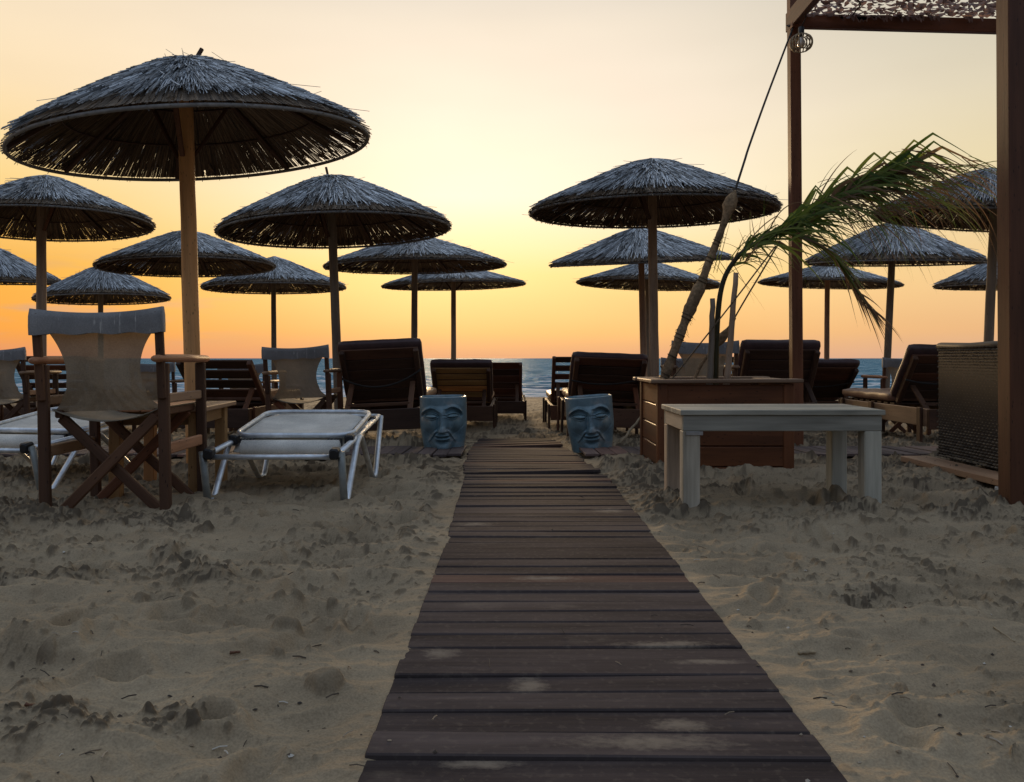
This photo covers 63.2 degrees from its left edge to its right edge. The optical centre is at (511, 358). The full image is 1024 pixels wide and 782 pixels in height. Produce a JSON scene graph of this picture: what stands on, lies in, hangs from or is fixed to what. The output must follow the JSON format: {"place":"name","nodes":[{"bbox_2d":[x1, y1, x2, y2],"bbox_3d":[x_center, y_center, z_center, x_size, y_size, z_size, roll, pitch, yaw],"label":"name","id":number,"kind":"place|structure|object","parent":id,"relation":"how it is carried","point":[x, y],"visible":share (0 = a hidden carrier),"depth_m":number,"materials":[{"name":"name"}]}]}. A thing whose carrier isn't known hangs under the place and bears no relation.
{"place":"outdoors","nodes":[
{"label":"outdoors","id":0,"kind":"place"},
{"bbox_2d":[0,446,466,456],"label":"side path","id":1,"kind":"structure","parent":0,"point":[434,452],"depth_m":5.85,"materials":[{"name":"brown wood"}]},
{"bbox_2d":[420,394,466,449],"bbox_3d":[-0.512,0.491,6.247,0.352,0.409,0.342,-1,2,-6],"label":"face pot","id":2,"kind":"object","parent":1,"relation":"on","point":[443,421],"visible":0.94,"depth_m":6.16,"materials":[{"name":"stone"}]},
{"bbox_2d":[14,358,902,396],"bbox_3d":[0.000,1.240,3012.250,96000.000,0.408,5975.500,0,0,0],"label":"sea","id":3,"kind":"structure","parent":0,"point":[536,376],"depth_m":71.06,"materials":[{"name":"blue liquid"}]},
{"bbox_2d":[0,0,997,357],"label":"sky","id":4,"kind":"structure","parent":0,"point":[477,113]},
{"bbox_2d":[0,397,1023,781],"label":"sand","id":5,"kind":"structure","parent":0,"point":[762,533],"depth_m":2.25,"materials":[{"name":"beige sand"}]},
{"bbox_2d":[24,702,34,706],"bbox_3d":[-0.887,0.645,1.545,0.035,0.018,0.009,0,0,-33],"label":"twig","id":6,"kind":"object","parent":5,"relation":"on","point":[26,704],"visible":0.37,"depth_m":1.54,"materials":[{"name":"brown wood"}]},
{"bbox_2d":[0,248,60,285],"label":"beach umbrella","id":7,"kind":"object","parent":5,"relation":"on","point":[14,269],"visible":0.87,"depth_m":13.29,"materials":[{"name":"grey wicker"}]},
{"bbox_2d":[0,347,61,420],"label":"canvas chair","id":8,"kind":"object","parent":5,"relation":"on","point":[10,359],"visible":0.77,"depth_m":6.91,"materials":[{"name":"beige fabric"}]},
{"bbox_2d":[3,356,65,417],"bbox_3d":[-4.703,0.414,9.070,0.800,0.882,1.940,0,0,0],"label":"sun lounger","id":9,"kind":"object","parent":5,"relation":"on","point":[6,411],"visible":0.01,"depth_m":8.52,"materials":[{"name":"brown wood"}]},
{"bbox_2d":[0,175,155,406],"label":"beach umbrella","id":10,"kind":"object","parent":5,"relation":"on","point":[44,207],"visible":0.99,"depth_m":8.38,"materials":[{"name":"grey wood"}]},
{"bbox_2d":[0,407,157,489],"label":"folding sunbed","id":11,"kind":"object","parent":5,"relation":"on","point":[19,435],"visible":0.34,"depth_m":4.43,"materials":[{"name":"metal"}]},
{"bbox_2d":[31,267,171,312],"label":"beach umbrella","id":12,"kind":"object","parent":5,"relation":"on","point":[101,288],"visible":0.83,"depth_m":13.33,"materials":[{"name":"grey wicker"}]},
{"bbox_2d":[28,306,209,509],"bbox_3d":[-1.770,0.252,3.825,0.576,0.937,0.621,-1,0,-1],"label":"canvas chair","id":13,"kind":"object","parent":5,"relation":"on","point":[100,357],"visible":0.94,"depth_m":3.62,"materials":[{"name":"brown wood"}]},
{"bbox_2d":[132,362,183,431],"bbox_3d":[-3.967,0.491,9.511,0.547,0.890,0.590,0,0,8],"label":"canvas chair","id":14,"kind":"object","parent":5,"relation":"on","point":[148,376],"visible":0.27,"depth_m":9.30,"materials":[{"name":"beige fabric"}]},
{"bbox_2d":[109,401,235,498],"bbox_3d":[-1.775,0.479,4.340,0.509,0.482,0.600,0,0,-4],"label":"table","id":15,"kind":"object","parent":5,"relation":"on","point":[217,411],"visible":0.32,"depth_m":4.12,"materials":[{"name":"brown wood"}]},
{"bbox_2d":[92,230,276,350],"bbox_3d":[-4.093,-0.309,10.526,2.158,2.622,2.255,0,0,0],"label":"beach umbrella","id":16,"kind":"object","parent":5,"relation":"on","point":[158,256],"visible":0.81,"depth_m":10.38,"materials":[{"name":"plant"}]},
{"bbox_2d":[0,48,371,463],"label":"beach umbrella","id":17,"kind":"object","parent":5,"relation":"on","point":[185,120],"visible":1,"depth_m":5.18,"materials":[{"name":"grey wood"}]},
{"bbox_2d":[176,360,303,434],"bbox_3d":[-2.687,0.415,8.270,0.800,0.800,1.940,0,0,0],"label":"sun lounger","id":18,"kind":"object","parent":5,"relation":"on","point":[249,406],"visible":0.48,"depth_m":7.70,"materials":[{"name":"brown wood"}]},
{"bbox_2d":[217,364,278,430],"bbox_3d":[-3.005,0.501,9.514,0.547,0.890,0.590,0,0,0],"label":"canvas chair","id":19,"kind":"object","parent":5,"relation":"on","point":[259,368],"visible":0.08,"depth_m":9.25,"materials":[{"name":"brown wood"}]},
{"bbox_2d":[200,256,346,388],"bbox_3d":[-3.759,-0.281,13.201,2.250,2.679,2.244,0,0,0],"label":"beach umbrella","id":20,"kind":"object","parent":5,"relation":"on","point":[284,276],"visible":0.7,"depth_m":13.09,"materials":[{"name":"grey wood"}]},
{"bbox_2d":[198,409,382,499],"bbox_3d":[-1.100,0.494,4.389,0.673,0.400,1.208,0,0,0],"label":"folding sunbed","id":21,"kind":"object","parent":5,"relation":"on","point":[308,434],"visible":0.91,"depth_m":4.17,"materials":[{"name":"fabric"}]},
{"bbox_2d":[261,344,342,416],"bbox_3d":[-1.734,0.348,6.976,0.553,0.900,0.597,-2,0,0],"label":"canvas chair","id":22,"kind":"object","parent":5,"relation":"on","point":[296,370],"visible":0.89,"depth_m":6.76,"materials":[{"name":"beige fabric"}]},
{"bbox_2d":[213,167,452,408],"bbox_3d":[-1.721,-0.479,8.161,2.272,2.798,2.304,0,0,0],"label":"beach umbrella","id":23,"kind":"object","parent":5,"relation":"on","point":[335,211],"visible":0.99,"depth_m":8.13,"materials":[{"name":"grey wood"}]},
{"bbox_2d":[337,338,436,432],"bbox_3d":[-1.128,0.313,7.710,0.800,0.952,1.940,-3,0,0],"label":"sun lounger","id":24,"kind":"object","parent":5,"relation":"on","point":[386,378],"visible":0.88,"depth_m":7.22,"materials":[{"name":"brown wood"}]},
{"bbox_2d":[322,236,512,337],"bbox_3d":[-1.194,-0.277,10.499,2.449,2.555,2.314,0,0,0],"label":"beach umbrella","id":25,"kind":"object","parent":5,"relation":"on","point":[434,256],"visible":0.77,"depth_m":10.46,"materials":[{"name":"grey wood"}]},
{"bbox_2d":[381,270,525,358],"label":"beach umbrella","id":26,"kind":"object","parent":5,"relation":"on","point":[453,283],"visible":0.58,"depth_m":13.31,"materials":[{"name":"grey wood"}]},
{"bbox_2d":[430,359,497,427],"bbox_3d":[-0.593,0.460,10.370,0.800,0.902,1.940,0,0,0],"label":"sun lounger","id":27,"kind":"object","parent":5,"relation":"on","point":[471,380],"visible":0.81,"depth_m":9.79,"materials":[{"name":"dark wood"},{"name":"brown wood"}]},
{"bbox_2d":[470,362,526,421],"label":"sun lounger","id":28,"kind":"object","parent":5,"relation":"on","point":[507,386],"visible":0.57,"depth_m":11.91,"materials":[{"name":"brown wood"}]},
{"bbox_2d":[0,462,1023,781],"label":"beach litter","id":29,"kind":"object","parent":5,"relation":"on","point":[436,716],"visible":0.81,"depth_m":1.60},
{"bbox_2d":[543,356,616,430],"bbox_3d":[0.820,0.446,10.570,0.800,0.940,1.940,0,0,0],"label":"sun lounger","id":30,"kind":"object","parent":5,"relation":"on","point":[550,403],"visible":0.3,"depth_m":10.04,"materials":[{"name":"brown wood"}]},
{"bbox_2d":[565,394,613,452],"bbox_3d":[0.593,0.492,6.246,0.352,0.409,0.342,-5,2,-2],"label":"face pot","id":31,"kind":"object","parent":5,"relation":"on","point":[590,420],"visible":0.98,"depth_m":6.16,"materials":[{"name":"stone"}]},
{"bbox_2d":[556,351,647,435],"bbox_3d":[0.915,0.386,8.470,0.800,0.879,1.940,2,0,0],"label":"sun lounger","id":32,"kind":"object","parent":5,"relation":"on","point":[613,374],"visible":0.81,"depth_m":7.93,"materials":[{"name":"brown wood"}]},
{"bbox_2d":[358,438,847,781],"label":"boardwalk","id":33,"kind":"structure","parent":5,"relation":"on","point":[597,576],"depth_m":1.79,"materials":[{"name":"brown wood"}]},
{"bbox_2d":[619,417,639,442],"bbox_3d":[0.945,0.569,6.617,0.029,0.216,0.336,0,0,39],"label":"cane","id":34,"kind":"object","parent":5,"relation":"on","point":[628,432],"visible":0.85,"depth_m":6.59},
{"bbox_2d":[548,226,733,376],"bbox_3d":[1.606,-0.329,10.433,2.294,2.657,2.324,0,0,0],"label":"beach umbrella","id":35,"kind":"object","parent":5,"relation":"on","point":[628,246],"visible":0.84,"depth_m":9.84,"materials":[{"name":"plant"}]},
{"bbox_2d":[576,263,719,376],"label":"beach umbrella","id":36,"kind":"object","parent":5,"relation":"on","point":[626,277],"visible":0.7,"depth_m":13.31,"materials":[{"name":"brown plant"}]},
{"bbox_2d":[522,158,785,376],"bbox_3d":[1.261,-0.469,7.640,2.338,2.723,2.309,0,0,0],"label":"beach umbrella","id":37,"kind":"object","parent":5,"relation":"on","point":[652,195],"visible":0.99,"depth_m":7.59,"materials":[{"name":"grey wood"}]},
{"bbox_2d":[659,357,684,376],"bbox_3d":[1.874,0.444,9.218,0.559,0.909,0.603,0,0,0],"label":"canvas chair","id":38,"kind":"object","parent":5,"relation":"on","point":[681,372],"visible":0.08,"depth_m":8.96,"materials":[{"name":"grey fabric"}]},
{"bbox_2d":[660,340,739,376],"bbox_3d":[1.587,0.313,7.080,0.564,0.918,0.609,0,0,1],"label":"canvas chair","id":39,"kind":"object","parent":5,"relation":"on","point":[694,361],"visible":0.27,"depth_m":6.84,"materials":[{"name":"grey fabric"}]},
{"bbox_2d":[633,376,803,468],"bbox_3d":[1.220,0.439,5.072,0.866,0.642,0.725,0,0,0],"label":"planter box","id":40,"kind":"object","parent":5,"relation":"on","point":[726,449],"visible":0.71,"depth_m":4.75,"materials":[{"name":"red wood"}]},
{"bbox_2d":[658,189,738,378],"bbox_3d":[1.111,-0.412,5.062,0.527,1.232,0.132,0,0,0],"label":"wrapped trunk","id":41,"kind":"object","parent":40,"relation":"in","point":[729,205],"visible":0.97,"depth_m":5.04,"materials":[{"name":"fabric"}]},
{"bbox_2d":[706,298,714,384],"bbox_3d":[1.196,-0.096,5.010,0.056,0.528,0.041,0,0,0],"label":"wooden stake","id":42,"kind":"object","parent":40,"relation":"in","point":[710,362],"visible":0.91,"depth_m":5.00,"materials":[{"name":"brown wood"}]},
{"bbox_2d":[692,318,735,383],"bbox_3d":[1.243,-0.046,5.120,0.273,0.414,0.057,0,0,0],"label":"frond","id":43,"kind":"object","parent":40,"relation":"on","point":[723,336],"visible":0.53,"depth_m":5.11,"materials":[{"name":"green plant"}]},
{"bbox_2d":[735,241,780,317],"bbox_3d":[1.499,-0.480,5.086,0.274,0.466,0.017,0,0,13],"label":"guy rope","id":44,"kind":"object","parent":43,"relation":"attached to","point":[756,281],"visible":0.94,"depth_m":5.08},
{"bbox_2d":[671,246,775,378],"bbox_3d":[1.264,-0.270,4.972,0.619,0.801,0.015,0,0,5],"label":"guy rope","id":45,"kind":"object","parent":40,"relation":"attached to","point":[724,312],"visible":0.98,"depth_m":4.97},
{"bbox_2d":[723,273,737,384],"bbox_3d":[1.315,-0.172,5.010,0.095,0.684,0.041,0,0,0],"label":"wooden stake","id":46,"kind":"object","parent":40,"relation":"in","point":[728,361],"visible":0.89,"depth_m":5.00,"materials":[{"name":"brown wood"}]},
{"bbox_2d":[709,132,996,384],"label":"palm fronds","id":47,"kind":"object","parent":40,"relation":"on","point":[804,219],"visible":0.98,"depth_m":5.02,"materials":[{"name":"green plant"}]},
{"bbox_2d":[661,404,885,507],"bbox_3d":[1.163,0.475,3.798,0.879,0.509,0.465,0,0,0],"label":"bench","id":48,"kind":"object","parent":5,"relation":"on","point":[686,426],"visible":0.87,"depth_m":3.58,"materials":[{"name":"grey wood"}]},
{"bbox_2d":[738,339,820,403],"bbox_3d":[2.450,0.318,8.120,0.800,0.979,1.940,0,0,0],"label":"sun lounger","id":49,"kind":"object","parent":5,"relation":"on","point":[769,358],"visible":0.29,"depth_m":7.60,"materials":[{"name":"brown wood"}]},
{"bbox_2d":[798,650,815,654],"bbox_3d":[0.675,0.673,1.903,0.045,0.008,0.011,0,0,-8],"label":"twig","id":50,"kind":"object","parent":5,"relation":"on","point":[804,652],"visible":1,"depth_m":1.90,"materials":[{"name":"wood"}]},
{"bbox_2d":[751,264,903,358],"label":"beach umbrella","id":51,"kind":"object","parent":5,"relation":"on","point":[829,277],"visible":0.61,"depth_m":13.16,"materials":[{"name":"grey wood"}]},
{"bbox_2d":[803,359,859,403],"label":"sun lounger","id":52,"kind":"object","parent":5,"relation":"on","point":[834,378],"visible":0.34,"depth_m":9.84,"materials":[{"name":"brown wood"}]},
{"bbox_2d":[838,344,938,441],"bbox_3d":[3.860,0.336,7.920,0.800,0.924,1.940,0,0,0],"label":"sun lounger","id":53,"kind":"object","parent":5,"relation":"on","point":[910,396],"visible":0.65,"depth_m":7.49,"materials":[{"name":"brown wood"}]},
{"bbox_2d":[804,223,986,424],"bbox_3d":[4.796,-0.363,10.498,2.117,2.730,2.119,0,0,0],"label":"beach umbrella","id":54,"kind":"object","parent":5,"relation":"on","point":[943,255],"visible":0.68,"depth_m":9.99,"materials":[{"name":"grey wood"}]},
{"bbox_2d":[861,357,930,435],"bbox_3d":[4.260,0.444,9.218,0.559,0.909,0.603,0,0,0],"label":"canvas chair","id":55,"kind":"object","parent":5,"relation":"on","point":[892,365],"visible":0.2,"depth_m":8.99,"materials":[{"name":"brown wood"}]},
{"bbox_2d":[786,0,1023,504],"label":"pergola","id":56,"kind":"object","parent":5,"relation":"on","point":[1006,26],"visible":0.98,"depth_m":3.69,"materials":[{"name":"brown wood"}]},
{"bbox_2d":[734,28,793,189],"bbox_3d":[1.766,-1.799,5.774,0.034,1.584,1.660,0,0,31],"label":"guy rope","id":57,"kind":"object","parent":56,"relation":"attached to","point":[753,133],"visible":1,"depth_m":5.66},
{"bbox_2d":[789,14,812,52],"bbox_3d":[2.173,-2.469,6.250,0.169,0.320,0.167,0,0,0],"label":"hanging lamp","id":58,"kind":"object","parent":56,"relation":"hanging from","point":[800,43],"visible":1,"depth_m":6.23,"materials":[{"name":"glass"}]},
{"bbox_2d":[873,167,996,341],"bbox_3d":[4.527,-0.453,7.950,2.029,2.725,2.192,0,0,0],"label":"beach umbrella","id":59,"kind":"object","parent":5,"relation":"on","point":[990,299],"visible":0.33,"depth_m":7.92,"materials":[{"name":"grey wood"}]},
{"bbox_2d":[901,456,997,489],"bbox_3d":[2.484,0.647,4.440,0.176,0.094,1.360,0,0,-1],"label":"deck plank","id":60,"kind":"object","parent":5,"relation":"on","point":[983,475],"visible":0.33,"depth_m":4.57,"materials":[{"name":"beige wood"}]},
{"bbox_2d":[932,263,996,290],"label":"beach umbrella","id":61,"kind":"object","parent":5,"relation":"on","point":[972,278],"visible":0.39,"depth_m":12.15,"materials":[{"name":"grey plant"}]},
{"bbox_2d":[936,341,997,468],"bbox_3d":[2.946,0.249,4.675,0.738,0.688,0.810,0,0,0],"label":"wicker sofa","id":62,"kind":"object","parent":5,"relation":"on","point":[968,401],"visible":0.81,"depth_m":4.71,"materials":[{"name":"wicker"}]},
{"bbox_2d":[993,626,1014,641],"bbox_3d":[1.178,0.660,1.992,0.005,0.017,0.067,0,0,-9],"label":"twig","id":63,"kind":"object","parent":5,"relation":"on","point":[1003,633],"visible":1,"depth_m":1.99,"materials":[{"name":"wood"}]},
{"bbox_2d":[579,446,937,456],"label":"side path","id":64,"kind":"structure","parent":0,"point":[887,451],"depth_m":5.93,"materials":[{"name":"brown wood"}]}
]}

